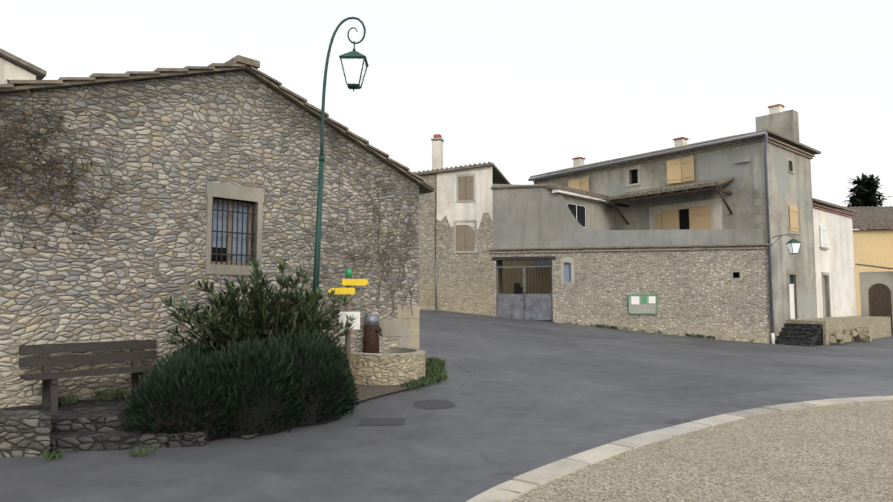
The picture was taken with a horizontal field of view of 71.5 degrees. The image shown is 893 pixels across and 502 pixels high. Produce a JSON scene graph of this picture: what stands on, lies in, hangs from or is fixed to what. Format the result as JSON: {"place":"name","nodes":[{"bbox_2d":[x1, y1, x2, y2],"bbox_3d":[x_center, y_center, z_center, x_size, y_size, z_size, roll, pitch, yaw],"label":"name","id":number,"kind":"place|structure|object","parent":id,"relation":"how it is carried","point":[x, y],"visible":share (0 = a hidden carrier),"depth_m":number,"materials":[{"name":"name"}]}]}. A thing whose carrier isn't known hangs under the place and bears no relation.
{"place":"outdoors","nodes":[
{"label":"outdoors","id":0,"kind":"place"},
{"bbox_2d":[0,48,46,83],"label":"house","id":1,"kind":"structure","parent":0,"point":[13,67],"depth_m":16.70,"materials":[{"name":"paint"}]},
{"bbox_2d":[0,309,892,501],"bbox_3d":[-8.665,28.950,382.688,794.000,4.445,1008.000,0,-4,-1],"label":"ground","id":2,"kind":"structure","parent":0,"point":[524,395],"depth_m":8.79,"materials":[{"name":"grey asphalt"}]},
{"bbox_2d":[0,395,226,457],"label":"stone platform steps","id":3,"kind":"structure","parent":2,"relation":"on","point":[79,426],"depth_m":7.07,"materials":[{"name":"grey stone"}]},
{"bbox_2d":[19,339,158,411],"bbox_3d":[-4.721,1.645,8.366,1.693,0.800,0.640,4,-6,-45],"label":"bench","id":4,"kind":"object","parent":3,"relation":"on","point":[46,376],"visible":0.79,"depth_m":8.31,"materials":[{"name":"brown wood"}]},
{"bbox_2d":[0,71,418,407],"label":"stone barn wall","id":5,"kind":"structure","parent":2,"relation":"on","point":[187,138],"depth_m":9.51,"materials":[{"name":"grey stone"}]},
{"bbox_2d":[0,79,418,319],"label":"bare vine","id":6,"kind":"object","parent":5,"relation":"attached to","point":[29,193],"visible":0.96,"depth_m":8.50,"materials":[{"name":"brown plant"}]},
{"bbox_2d":[0,55,435,193],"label":"roof","id":7,"kind":"structure","parent":5,"relation":"on","point":[250,66],"depth_m":10.28,"materials":[{"name":"tile"}]},
{"bbox_2d":[211,198,254,265],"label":"barred window","id":8,"kind":"structure","parent":5,"relation":"in","point":[232,232],"depth_m":10.44,"materials":[{"name":"grey glass"}]},
{"bbox_2d":[205,181,419,348],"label":"stone barn trim","id":9,"kind":"structure","parent":5,"relation":"attached to","point":[402,325],"depth_m":10.59,"materials":[{"name":"beige stone"}]},
{"bbox_2d":[161,257,355,362],"bbox_3d":[-2.763,1.228,9.483,3.130,2.282,1.832,4,-6,-44],"label":"oleander bush","id":10,"kind":"object","parent":2,"relation":"on","point":[238,324],"visible":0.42,"depth_m":9.15,"materials":[{"name":"green plant"}]},
{"bbox_2d":[242,384,408,437],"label":"dirt verge","id":11,"kind":"object","parent":2,"relation":"on","point":[364,391],"depth_m":10.32,"materials":[{"name":"brown soil"}]},
{"bbox_2d":[119,328,359,445],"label":"rosemary bushes","id":12,"kind":"object","parent":11,"relation":"on","point":[274,386],"visible":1,"depth_m":7.77,"materials":[{"name":"green plant"}]},
{"bbox_2d":[310,17,368,335],"bbox_3d":[-1.811,-0.819,10.324,0.938,6.370,0.450,0,-4,-1],"label":"street lamp","id":13,"kind":"object","parent":11,"relation":"on","point":[354,63],"visible":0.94,"depth_m":10.35,"materials":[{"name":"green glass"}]},
{"bbox_2d":[328,269,368,369],"bbox_3d":[-1.673,1.331,10.591,0.700,2.050,0.138,0,-4,-1],"label":"hiking signpost","id":14,"kind":"object","parent":11,"relation":"on","point":[348,281],"visible":0.79,"depth_m":10.57,"materials":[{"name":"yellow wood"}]},
{"bbox_2d":[333,315,424,384],"bbox_3d":[-1.095,1.852,11.510,1.702,1.320,1.450,4,-6,-45],"label":"fountain","id":15,"kind":"object","parent":2,"relation":"on","point":[370,365],"visible":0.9,"depth_m":10.90,"materials":[{"name":"stone"}]},
{"bbox_2d":[43,321,753,460],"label":"grass tufts","id":16,"kind":"object","parent":2,"relation":"on","point":[435,368],"visible":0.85,"depth_m":10.57,"materials":[{"name":"green plant"}]},
{"bbox_2d":[358,399,455,424],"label":"manhole covers","id":17,"kind":"object","parent":2,"relation":"on","point":[434,404],"visible":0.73,"depth_m":9.14,"materials":[{"name":"metal"}]},
{"bbox_2d":[413,134,509,309],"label":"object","id":18,"kind":"object","parent":2,"relation":"on","point":[465,238],"visible":0.52,"depth_m":26.09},
{"bbox_2d":[493,250,552,320],"bbox_3d":[4.007,1.544,28.942,7.280,4.200,6.800,-1,-5,13],"label":"gateway","id":19,"kind":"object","parent":2,"relation":"on","point":[510,280],"visible":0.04,"depth_m":32.17,"materials":[{"name":"brown wood"}]},
{"bbox_2d":[492,256,555,319],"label":"courtyard gate","id":20,"kind":"structure","parent":2,"relation":"on","point":[538,306],"depth_m":25.28,"materials":[{"name":"metal"}]},
{"bbox_2d":[493,246,770,343],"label":"terrace stone wall","id":21,"kind":"structure","parent":2,"relation":"on","point":[698,292],"depth_m":23.95,"materials":[{"name":"beige stone"}]},
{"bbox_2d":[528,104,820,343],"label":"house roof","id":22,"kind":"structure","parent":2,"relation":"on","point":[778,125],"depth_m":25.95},
{"bbox_2d":[491,184,620,248],"bbox_3d":[4.828,-1.488,27.012,6.136,3.050,2.787,4,-6,-44],"label":"wing veranda","id":23,"kind":"object","parent":22,"relation":"attached to","point":[592,210],"visible":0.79,"depth_m":26.81,"materials":[{"name":"paint"}]},
{"bbox_2d":[608,176,734,224],"bbox_3d":[9.184,-2.080,25.739,1.383,1.504,4.950,4,-6,-41],"label":"terrace awning","id":24,"kind":"object","parent":22,"relation":"attached to","point":[706,185],"visible":1,"depth_m":25.15,"materials":[{"name":"wood"}]},
{"bbox_2d":[466,396,892,501],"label":"kerb stones","id":25,"kind":"object","parent":2,"relation":"on","point":[515,487],"visible":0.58,"depth_m":6.89,"materials":[{"name":"beige stone"}]},
{"bbox_2d":[510,400,892,501],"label":"gravel square","id":26,"kind":"structure","parent":2,"relation":"on","point":[837,453],"depth_m":6.28,"materials":[{"name":"beige gravel"}]},
{"bbox_2d":[775,316,890,345],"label":"stone steps","id":27,"kind":"structure","parent":2,"relation":"on","point":[817,331],"depth_m":23.62,"materials":[{"name":"stone"}]},
{"bbox_2d":[812,198,859,317],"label":"white house","id":28,"kind":"structure","parent":2,"relation":"on","point":[834,263],"depth_m":28.32,"materials":[{"name":"paint"}]},
{"bbox_2d":[834,206,892,315],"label":"yellow house","id":29,"kind":"structure","parent":2,"relation":"on","point":[873,247],"depth_m":40.34,"materials":[{"name":"paint"}]},
{"bbox_2d":[843,172,892,229],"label":"conifer tree","id":30,"kind":"object","parent":2,"relation":"on","point":[865,192],"visible":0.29,"depth_m":52.53,"materials":[{"name":"green plant"}]},
{"bbox_2d":[855,263,892,335],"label":"arched porch","id":31,"kind":"object","parent":2,"relation":"on","point":[876,293],"visible":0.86,"depth_m":29.48,"materials":[{"name":"paint"}]},
{"bbox_2d":[0,0,892,229],"label":"sky","id":32,"kind":"structure","parent":0,"point":[527,88],"materials":[{"name":"white"}]},
{"bbox_2d":[419,166,492,315],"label":"house walls","id":33,"kind":"structure","parent":0,"point":[464,282],"depth_m":26.01,"materials":[{"name":"beige stone"}]},
{"bbox_2d":[493,184,766,248],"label":"terrace wall","id":34,"kind":"structure","parent":0,"point":[533,217],"depth_m":25.16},
{"bbox_2d":[490,244,771,313],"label":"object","id":35,"kind":"object","parent":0,"point":[642,303],"visible":0.98,"depth_m":24.17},
{"bbox_2d":[534,135,817,339],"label":"house walls","id":36,"kind":"structure","parent":0,"point":[785,185],"depth_m":25.15,"materials":[{"name":"grey paint"}]},
{"bbox_2d":[770,234,800,253],"bbox_3d":[12.612,-0.235,22.993,0.524,0.754,1.088,2,-5,-24],"label":"wall-mounted street lamp","id":37,"kind":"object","parent":36,"relation":"attached to","point":[793,245],"depth_m":22.62,"materials":[{"name":"metal"}]},
{"bbox_2d":[568,143,799,319],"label":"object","id":38,"kind":"object","parent":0,"point":[704,214],"visible":0.5,"depth_m":25.36,"materials":[{"name":"beige wood"}]}
]}

